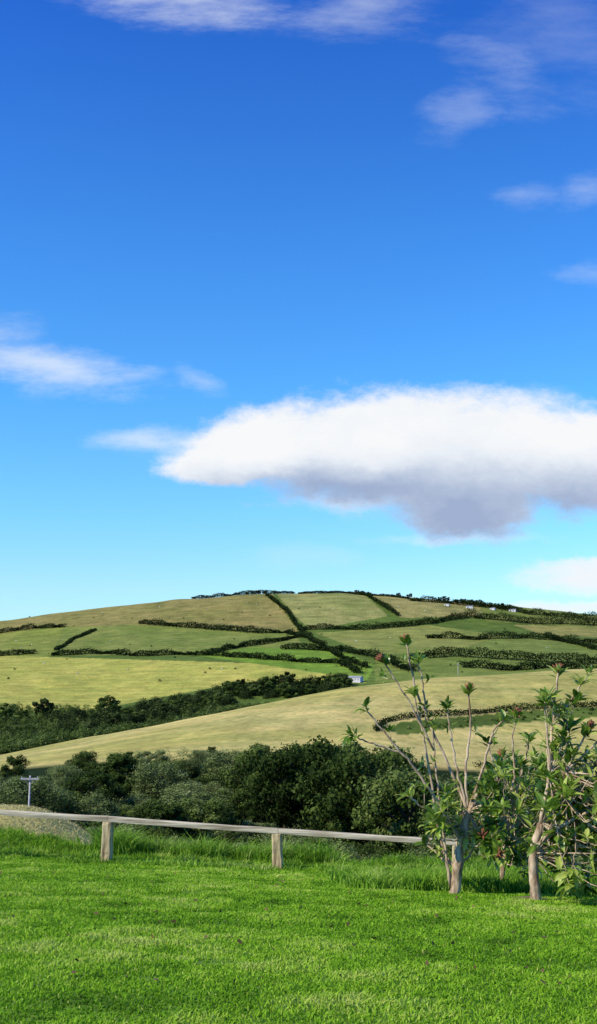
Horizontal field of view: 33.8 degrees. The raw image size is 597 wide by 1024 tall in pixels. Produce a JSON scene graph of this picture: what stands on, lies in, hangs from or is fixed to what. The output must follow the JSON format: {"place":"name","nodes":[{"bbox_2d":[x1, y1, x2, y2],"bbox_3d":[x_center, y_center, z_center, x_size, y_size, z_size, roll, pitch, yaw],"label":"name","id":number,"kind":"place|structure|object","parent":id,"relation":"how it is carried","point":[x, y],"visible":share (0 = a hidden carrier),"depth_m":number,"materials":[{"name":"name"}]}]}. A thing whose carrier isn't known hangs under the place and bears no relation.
{"place":"outdoors","nodes":[
{"label":"outdoors","id":0,"kind":"place"},
{"bbox_2d":[0,804,99,844],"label":"dry grass","id":1,"kind":"structure","parent":0,"point":[45,826],"depth_m":18.51,"materials":[{"name":"plant"}]},
{"bbox_2d":[0,593,596,855],"bbox_3d":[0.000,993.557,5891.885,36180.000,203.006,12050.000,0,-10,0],"label":"hills","id":2,"kind":"structure","parent":0,"point":[129,680],"depth_m":874.67,"materials":[{"name":"green plant"}]},
{"bbox_2d":[0,702,16,717],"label":"tree","id":3,"kind":"object","parent":2,"relation":"on","point":[7,711],"visible":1,"depth_m":680.15,"materials":[{"name":"green plant"}]},
{"bbox_2d":[0,785,21,804],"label":"tree","id":4,"kind":"object","parent":2,"relation":"on","point":[2,790],"visible":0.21,"depth_m":174.87,"materials":[{"name":"green plant"}]},
{"bbox_2d":[0,754,31,777],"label":"tree","id":5,"kind":"object","parent":2,"relation":"on","point":[17,768],"visible":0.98,"depth_m":241.61,"materials":[{"name":"green plant"}]},
{"bbox_2d":[0,649,36,655],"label":"hedgerow","id":6,"kind":"object","parent":2,"relation":"on","point":[6,652],"visible":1,"depth_m":1075.96,"materials":[{"name":"green plant"}]},
{"bbox_2d":[2,774,55,806],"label":"tree","id":7,"kind":"object","parent":2,"relation":"on","point":[4,784],"visible":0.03,"depth_m":186.63,"materials":[{"name":"green plant"}]},
{"bbox_2d":[21,776,38,805],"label":"utility pole","id":8,"kind":"object","parent":2,"relation":"on","point":[30,779],"visible":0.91,"depth_m":116.04,"materials":[{"name":"grey wood"}]},
{"bbox_2d":[0,623,66,633],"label":"hedgerow","id":9,"kind":"object","parent":2,"relation":"on","point":[52,625],"visible":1,"depth_m":1303.67,"materials":[{"name":"green plant"}]},
{"bbox_2d":[0,775,78,820],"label":"tree","id":10,"kind":"object","parent":2,"relation":"on","point":[41,783],"visible":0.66,"depth_m":165.60,"materials":[{"name":"green plant"}]},
{"bbox_2d":[32,697,54,715],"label":"tree","id":11,"kind":"object","parent":2,"relation":"on","point":[41,707],"visible":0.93,"depth_m":685.03,"materials":[{"name":"green plant"}]},
{"bbox_2d":[36,791,77,819],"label":"tree","id":12,"kind":"object","parent":2,"relation":"on","point":[70,805],"visible":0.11,"depth_m":175.84,"materials":[{"name":"green plant"}]},
{"bbox_2d":[43,766,81,787],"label":"tree","id":13,"kind":"object","parent":2,"relation":"on","point":[57,771],"visible":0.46,"depth_m":220.44,"materials":[{"name":"green plant"}]},
{"bbox_2d":[50,774,87,797],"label":"tree","id":14,"kind":"object","parent":2,"relation":"on","point":[62,782],"visible":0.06,"depth_m":200.55,"materials":[{"name":"green plant"}]},
{"bbox_2d":[54,628,96,650],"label":"hedgerow","id":15,"kind":"object","parent":2,"relation":"on","point":[68,641],"visible":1,"depth_m":1196.34,"materials":[{"name":"green plant"}]},
{"bbox_2d":[69,749,98,771],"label":"tree","id":16,"kind":"object","parent":2,"relation":"on","point":[86,756],"visible":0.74,"depth_m":249.68,"materials":[{"name":"green plant"}]},
{"bbox_2d":[48,647,132,655],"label":"hedgerow","id":17,"kind":"object","parent":2,"relation":"on","point":[126,651],"visible":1,"depth_m":1057.95,"materials":[{"name":"green plant"}]},
{"bbox_2d":[60,768,123,813],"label":"tree","id":18,"kind":"object","parent":2,"relation":"on","point":[83,784],"visible":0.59,"depth_m":191.65,"materials":[{"name":"green plant"}]},
{"bbox_2d":[72,789,124,828],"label":"tree","id":19,"kind":"object","parent":2,"relation":"on","point":[98,806],"visible":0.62,"depth_m":170.30,"materials":[{"name":"green plant"}]},
{"bbox_2d":[81,761,116,776],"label":"tree","id":20,"kind":"object","parent":2,"relation":"on","point":[94,765],"visible":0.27,"depth_m":234.94,"materials":[{"name":"green plant"}]},
{"bbox_2d":[93,695,121,711],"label":"tree","id":21,"kind":"object","parent":2,"relation":"on","point":[105,702],"visible":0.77,"depth_m":681.10,"materials":[{"name":"green plant"}]},
{"bbox_2d":[105,713,122,725],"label":"tree","id":22,"kind":"object","parent":2,"relation":"on","point":[114,720],"visible":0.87,"depth_m":610.14,"materials":[{"name":"green plant"}]},
{"bbox_2d":[101,781,126,805],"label":"tree","id":23,"kind":"object","parent":2,"relation":"on","point":[122,795],"visible":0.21,"depth_m":206.84,"materials":[{"name":"green plant"}]},
{"bbox_2d":[96,752,144,792],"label":"tree","id":24,"kind":"object","parent":2,"relation":"on","point":[121,764],"visible":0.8,"depth_m":223.88,"materials":[{"name":"green plant"}]},
{"bbox_2d":[86,815,165,841],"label":"tree","id":25,"kind":"object","parent":2,"relation":"on","point":[146,827],"visible":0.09,"depth_m":141.24,"materials":[{"name":"green plant"}]},
{"bbox_2d":[118,803,145,816],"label":"tree","id":26,"kind":"object","parent":2,"relation":"on","point":[128,810],"visible":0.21,"depth_m":182.00,"materials":[{"name":"green plant"}]},
{"bbox_2d":[0,700,269,754],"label":"scrub","id":27,"kind":"object","parent":2,"relation":"on","point":[19,741],"visible":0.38,"depth_m":606.01,"materials":[{"name":"green plant"}]},
{"bbox_2d":[123,790,153,807],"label":"tree","id":28,"kind":"object","parent":2,"relation":"on","point":[135,800],"visible":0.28,"depth_m":195.24,"materials":[{"name":"green plant"}]},
{"bbox_2d":[121,798,168,838],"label":"tree","id":29,"kind":"object","parent":2,"relation":"on","point":[139,811],"visible":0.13,"depth_m":172.82,"materials":[{"name":"green plant"}]},
{"bbox_2d":[132,750,168,764],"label":"tree","id":30,"kind":"object","parent":2,"relation":"on","point":[140,756],"visible":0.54,"depth_m":252.52,"materials":[{"name":"green plant"}]},
{"bbox_2d":[124,761,188,799],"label":"tree","id":31,"kind":"object","parent":2,"relation":"on","point":[157,778],"visible":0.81,"depth_m":218.33,"materials":[{"name":"green plant"}]},
{"bbox_2d":[133,833,186,846],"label":"tree","id":32,"kind":"object","parent":2,"relation":"on","point":[175,838],"visible":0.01,"depth_m":136.10,"materials":[{"name":"green plant"}]},
{"bbox_2d":[133,800,199,843],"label":"tree","id":33,"kind":"object","parent":2,"relation":"on","point":[157,810],"visible":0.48,"depth_m":164.29,"materials":[{"name":"green plant"}]},
{"bbox_2d":[150,758,189,783],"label":"tree","id":34,"kind":"object","parent":2,"relation":"on","point":[182,764],"visible":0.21,"depth_m":234.08,"materials":[{"name":"green plant"}]},
{"bbox_2d":[156,780,205,804],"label":"tree","id":35,"kind":"object","parent":2,"relation":"on","point":[187,786],"visible":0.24,"depth_m":205.42,"materials":[{"name":"green plant"}]},
{"bbox_2d":[176,757,200,776],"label":"tree","id":36,"kind":"object","parent":2,"relation":"on","point":[192,767],"visible":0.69,"depth_m":245.98,"materials":[{"name":"green plant"}]},
{"bbox_2d":[45,671,347,730],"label":"thicket","id":37,"kind":"object","parent":2,"relation":"on","point":[193,699],"visible":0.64,"depth_m":716.59,"materials":[{"name":"green plant"}]},
{"bbox_2d":[187,749,208,763],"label":"tree","id":38,"kind":"object","parent":2,"relation":"on","point":[197,754],"visible":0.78,"depth_m":263.02,"materials":[{"name":"green plant"}]},
{"bbox_2d":[138,618,260,632],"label":"hedgerow","id":39,"kind":"object","parent":2,"relation":"on","point":[192,624],"visible":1,"depth_m":1241.70,"materials":[{"name":"green plant"}]},
{"bbox_2d":[162,788,241,834],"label":"tree","id":40,"kind":"object","parent":2,"relation":"on","point":[181,795],"visible":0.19,"depth_m":187.44,"materials":[{"name":"green plant"}]},
{"bbox_2d":[189,775,217,791],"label":"tree","id":41,"kind":"object","parent":2,"relation":"on","point":[207,780],"visible":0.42,"depth_m":226.79,"materials":[{"name":"green plant"}]},
{"bbox_2d":[171,796,238,841],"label":"tree","id":42,"kind":"object","parent":2,"relation":"on","point":[209,812],"visible":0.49,"depth_m":175.26,"materials":[{"name":"green plant"}]},
{"bbox_2d":[188,780,232,800],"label":"tree","id":43,"kind":"object","parent":2,"relation":"on","point":[216,784],"visible":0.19,"depth_m":214.75,"materials":[{"name":"green plant"}]},
{"bbox_2d":[197,749,243,783],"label":"tree","id":44,"kind":"object","parent":2,"relation":"on","point":[215,758],"visible":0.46,"depth_m":238.49,"materials":[{"name":"green plant"}]},
{"bbox_2d":[212,690,229,700],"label":"tree","id":45,"kind":"object","parent":2,"relation":"on","point":[218,694],"visible":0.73,"depth_m":753.43,"materials":[{"name":"green plant"}]},
{"bbox_2d":[202,829,248,844],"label":"tree","id":46,"kind":"object","parent":2,"relation":"on","point":[217,833],"visible":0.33,"depth_m":167.24,"materials":[{"name":"green plant"}]},
{"bbox_2d":[221,681,241,692],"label":"tree","id":47,"kind":"object","parent":2,"relation":"on","point":[230,685],"visible":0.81,"depth_m":789.95,"materials":[{"name":"green plant"}]},
{"bbox_2d":[213,788,256,814],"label":"tree","id":48,"kind":"object","parent":2,"relation":"on","point":[238,797],"visible":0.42,"depth_m":204.74,"materials":[{"name":"green plant"}]},
{"bbox_2d":[191,589,295,598],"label":"hedgerow","id":49,"kind":"object","parent":2,"relation":"on","point":[235,593],"visible":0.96,"depth_m":1435.93,"materials":[{"name":"green plant"}]},
{"bbox_2d":[216,743,272,796],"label":"tree","id":50,"kind":"object","parent":2,"relation":"on","point":[241,766],"visible":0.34,"depth_m":216.23,"materials":[{"name":"green plant"}]},
{"bbox_2d":[228,809,262,836],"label":"tree","id":51,"kind":"object","parent":2,"relation":"on","point":[252,815],"visible":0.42,"depth_m":188.18,"materials":[{"name":"green plant"}]},
{"bbox_2d":[128,648,365,673],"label":"hedgerow","id":52,"kind":"object","parent":2,"relation":"on","point":[349,664],"visible":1,"depth_m":977.74,"materials":[{"name":"green plant"}]},
{"bbox_2d":[235,836,262,846],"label":"tree","id":53,"kind":"object","parent":2,"relation":"on","point":[238,840],"visible":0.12,"depth_m":153.41,"materials":[{"name":"green plant"}]},
{"bbox_2d":[203,634,299,654],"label":"hedgerow","id":54,"kind":"object","parent":2,"relation":"on","point":[227,646],"visible":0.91,"depth_m":1088.95,"materials":[{"name":"green plant"}]},
{"bbox_2d":[247,684,262,695],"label":"tree","id":55,"kind":"object","parent":2,"relation":"on","point":[254,688],"visible":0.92,"depth_m":784.84,"materials":[{"name":"green plant"}]},
{"bbox_2d":[240,819,278,843],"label":"tree","id":56,"kind":"object","parent":2,"relation":"on","point":[249,823],"visible":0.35,"depth_m":177.08,"materials":[{"name":"green plant"}]},
{"bbox_2d":[259,680,275,693],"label":"tree","id":57,"kind":"object","parent":2,"relation":"on","point":[268,683],"visible":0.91,"depth_m":787.67,"materials":[{"name":"green plant"}]},
{"bbox_2d":[262,676,278,688],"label":"tree","id":58,"kind":"object","parent":2,"relation":"on","point":[273,679],"visible":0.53,"depth_m":813.80,"materials":[{"name":"green plant"}]},
{"bbox_2d":[260,833,296,850],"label":"tree","id":59,"kind":"object","parent":2,"relation":"on","point":[269,837],"visible":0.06,"depth_m":146.93,"materials":[{"name":"green plant"}]},
{"bbox_2d":[240,740,321,828],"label":"tree","id":60,"kind":"object","parent":2,"relation":"on","point":[282,805],"visible":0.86,"depth_m":195.34,"materials":[{"name":"green plant"}]},
{"bbox_2d":[264,593,297,625],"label":"hedgerow","id":61,"kind":"object","parent":2,"relation":"on","point":[288,612],"visible":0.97,"depth_m":1321.07,"materials":[{"name":"green plant"}]},
{"bbox_2d":[256,627,306,637],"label":"hedgerow","id":62,"kind":"object","parent":2,"relation":"on","point":[287,631],"visible":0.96,"depth_m":1186.47,"materials":[{"name":"green plant"}]},
{"bbox_2d":[276,683,295,697],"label":"tree","id":63,"kind":"object","parent":2,"relation":"on","point":[283,689],"visible":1,"depth_m":765.22,"materials":[{"name":"green plant"}]},
{"bbox_2d":[279,671,295,682],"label":"tree","id":64,"kind":"object","parent":2,"relation":"on","point":[288,674],"visible":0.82,"depth_m":841.75,"materials":[{"name":"green plant"}]},
{"bbox_2d":[0,746,578,867],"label":"undergrowth","id":65,"kind":"object","parent":2,"relation":"on","point":[186,754],"depth_m":206.95,"materials":[{"name":"green plant"}]},
{"bbox_2d":[282,838,326,852],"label":"tree","id":66,"kind":"object","parent":2,"relation":"on","point":[301,844],"visible":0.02,"depth_m":134.34,"materials":[{"name":"green plant"}]},
{"bbox_2d":[284,835,333,850],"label":"tree","id":67,"kind":"object","parent":2,"relation":"on","point":[307,838],"visible":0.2,"depth_m":157.27,"materials":[{"name":"green plant"}]},
{"bbox_2d":[302,683,317,694],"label":"tree","id":68,"kind":"object","parent":2,"relation":"on","point":[311,690],"visible":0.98,"depth_m":770.29,"materials":[{"name":"green plant"}]},
{"bbox_2d":[281,740,340,820],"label":"tree","id":69,"kind":"object","parent":2,"relation":"on","point":[302,746],"visible":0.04,"depth_m":206.16,"materials":[{"name":"green plant"}]},
{"bbox_2d":[306,839,357,861],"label":"tree","id":70,"kind":"object","parent":2,"relation":"on","point":[344,845],"visible":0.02,"depth_m":124.84,"materials":[{"name":"green plant"}]},
{"bbox_2d":[295,623,369,668],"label":"hedgerow","id":71,"kind":"object","parent":2,"relation":"on","point":[320,642],"visible":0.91,"depth_m":1014.16,"materials":[{"name":"green plant"}]},
{"bbox_2d":[291,735,378,844],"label":"tree","id":72,"kind":"object","parent":2,"relation":"on","point":[314,784],"visible":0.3,"depth_m":182.14,"materials":[{"name":"green plant"}]},
{"bbox_2d":[338,676,353,687],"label":"tree","id":73,"kind":"object","parent":2,"relation":"on","point":[343,681],"visible":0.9,"depth_m":797.14,"materials":[{"name":"green plant"}]},
{"bbox_2d":[280,642,419,671],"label":"hedgerow","id":74,"kind":"object","parent":2,"relation":"on","point":[394,660],"visible":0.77,"depth_m":998.87,"materials":[{"name":"green plant"}]},
{"bbox_2d":[298,590,409,598],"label":"hedgerow","id":75,"kind":"object","parent":2,"relation":"on","point":[349,592],"visible":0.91,"depth_m":1421.26,"materials":[{"name":"green plant"}]},
{"bbox_2d":[348,676,362,682],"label":"barn","id":76,"kind":"structure","parent":2,"relation":"on","point":[357,679],"depth_m":829.00,"materials":[{"name":"paint"}]},
{"bbox_2d":[345,841,378,854],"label":"tree","id":77,"kind":"object","parent":2,"relation":"on","point":[368,845],"visible":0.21,"depth_m":155.42,"materials":[{"name":"green plant"}]},
{"bbox_2d":[344,851,382,861],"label":"tree","id":78,"kind":"object","parent":2,"relation":"on","point":[361,859],"visible":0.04,"depth_m":133.43,"materials":[{"name":"green plant"}]},
{"bbox_2d":[315,740,425,845],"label":"tree","id":79,"kind":"object","parent":2,"relation":"on","point":[352,766],"visible":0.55,"depth_m":172.02,"materials":[{"name":"green plant"}]},
{"bbox_2d":[354,846,389,860],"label":"tree","id":80,"kind":"object","parent":2,"relation":"on","point":[361,851],"visible":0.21,"depth_m":147.13,"materials":[{"name":"green plant"}]},
{"bbox_2d":[360,591,400,615],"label":"hedgerow","id":81,"kind":"object","parent":2,"relation":"on","point":[380,602],"visible":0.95,"depth_m":1349.87,"materials":[{"name":"green plant"}]},
{"bbox_2d":[303,608,478,629],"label":"hedgerow","id":82,"kind":"object","parent":2,"relation":"on","point":[416,621],"visible":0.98,"depth_m":1237.53,"materials":[{"name":"green plant"}]},
{"bbox_2d":[367,747,427,814],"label":"tree","id":83,"kind":"object","parent":2,"relation":"on","point":[377,751],"visible":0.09,"depth_m":194.06,"materials":[{"name":"green plant"}]},
{"bbox_2d":[351,761,454,857],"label":"tree","id":84,"kind":"object","parent":2,"relation":"on","point":[382,790],"visible":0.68,"depth_m":161.22,"materials":[{"name":"green plant"}]},
{"bbox_2d":[381,847,436,860],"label":"tree","id":85,"kind":"object","parent":2,"relation":"on","point":[423,854],"visible":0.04,"depth_m":117.24,"materials":[{"name":"green plant"}]},
{"bbox_2d":[403,832,470,856],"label":"tree","id":86,"kind":"object","parent":2,"relation":"on","point":[417,846],"visible":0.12,"depth_m":154.18,"materials":[{"name":"green plant"}]},
{"bbox_2d":[419,844,465,858],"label":"tree","id":87,"kind":"object","parent":2,"relation":"on","point":[432,853],"visible":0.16,"depth_m":142.59,"materials":[{"name":"green plant"}]},
{"bbox_2d":[439,775,480,795],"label":"tree","id":88,"kind":"object","parent":2,"relation":"on","point":[472,780],"visible":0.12,"depth_m":227.14,"materials":[{"name":"green plant"}]},
{"bbox_2d":[373,700,596,731],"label":"hedgerow","id":89,"kind":"object","parent":2,"relation":"on","point":[388,719],"visible":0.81,"depth_m":343.93,"materials":[{"name":"green plant"}]},
{"bbox_2d":[406,707,593,728],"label":"bracken patch","id":90,"kind":"object","parent":2,"relation":"on","point":[498,720],"visible":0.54,"depth_m":336.58,"materials":[{"name":"green plant"}]},
{"bbox_2d":[406,646,596,663],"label":"hedgerow","id":91,"kind":"object","parent":2,"relation":"on","point":[433,653],"visible":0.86,"depth_m":942.41,"materials":[{"name":"green plant"}]},
{"bbox_2d":[407,595,596,619],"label":"hedgerow","id":92,"kind":"object","parent":2,"relation":"on","point":[535,611],"visible":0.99,"depth_m":1374.15,"materials":[{"name":"green plant"}]},
{"bbox_2d":[425,630,596,643],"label":"hedgerow","id":93,"kind":"object","parent":2,"relation":"on","point":[513,634],"visible":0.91,"depth_m":1141.93,"materials":[{"name":"green plant"}]},
{"bbox_2d":[457,659,596,670],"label":"hedgerow","id":94,"kind":"object","parent":2,"relation":"on","point":[465,664],"visible":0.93,"depth_m":858.09,"materials":[{"name":"green plant"}]},
{"bbox_2d":[465,837,594,868],"bbox_3d":[12.576,19.418,46.480,12.077,8.242,13.218,-3,-10,18],"label":"tree","id":95,"kind":"object","parent":2,"relation":"on","point":[576,861],"visible":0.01,"depth_m":45.84,"materials":[{"name":"green plant"}]},
{"bbox_2d":[473,612,596,625],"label":"hedgerow","id":96,"kind":"object","parent":2,"relation":"on","point":[533,619],"visible":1,"depth_m":1305.10,"materials":[{"name":"green plant"}]},
{"bbox_2d":[543,631,596,649],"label":"hedgerow","id":97,"kind":"object","parent":2,"relation":"on","point":[578,641],"visible":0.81,"depth_m":1093.32,"materials":[{"name":"green plant"}]},
{"bbox_2d":[0,827,596,1023],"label":"lawn","id":98,"kind":"structure","parent":0,"point":[94,1008],"depth_m":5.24,"materials":[{"name":"green plant"}]},
{"bbox_2d":[0,810,456,868],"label":"fence","id":99,"kind":"object","parent":98,"relation":"on","point":[108,834],"visible":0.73,"depth_m":15.33,"materials":[{"name":"grey wood"}]},
{"bbox_2d":[0,866,586,990],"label":"fallen leaves","id":100,"kind":"object","parent":98,"relation":"on","point":[240,942],"visible":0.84,"depth_m":7.62,"materials":[{"name":"brown plant"}]},
{"bbox_2d":[0,824,596,896],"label":"long grass","id":101,"kind":"structure","parent":98,"relation":"on","point":[476,876],"depth_m":15.84,"materials":[{"name":"green plant"}]},
{"bbox_2d":[338,633,531,893],"bbox_3d":[1.519,2.915,11.279,2.161,3.047,1.258,0,-10,0],"label":"shrub","id":102,"kind":"object","parent":98,"relation":"on","point":[487,786],"visible":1,"depth_m":11.14,"materials":[{"name":"green plant"}]},
{"bbox_2d":[472,707,569,879],"bbox_3d":[2.903,3.775,12.877,1.527,2.397,1.568,0,-10,0],"label":"shrub","id":103,"kind":"object","parent":98,"relation":"on","point":[522,778],"visible":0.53,"depth_m":12.84,"materials":[{"name":"green plant"}]},
{"bbox_2d":[520,663,596,901],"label":"shrub","id":104,"kind":"object","parent":98,"relation":"on","point":[558,841],"visible":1,"depth_m":10.39,"materials":[{"name":"green plant"}]},
{"bbox_2d":[0,0,596,620],"label":"sky","id":105,"kind":"structure","parent":0,"point":[296,296],"materials":[{"name":"blue"}]},
{"bbox_2d":[472,760,592,770],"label":"hedgerow","id":106,"kind":"object","parent":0,"point":[564,765],"visible":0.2,"depth_m":273.40,"materials":[{"name":"green plant"}]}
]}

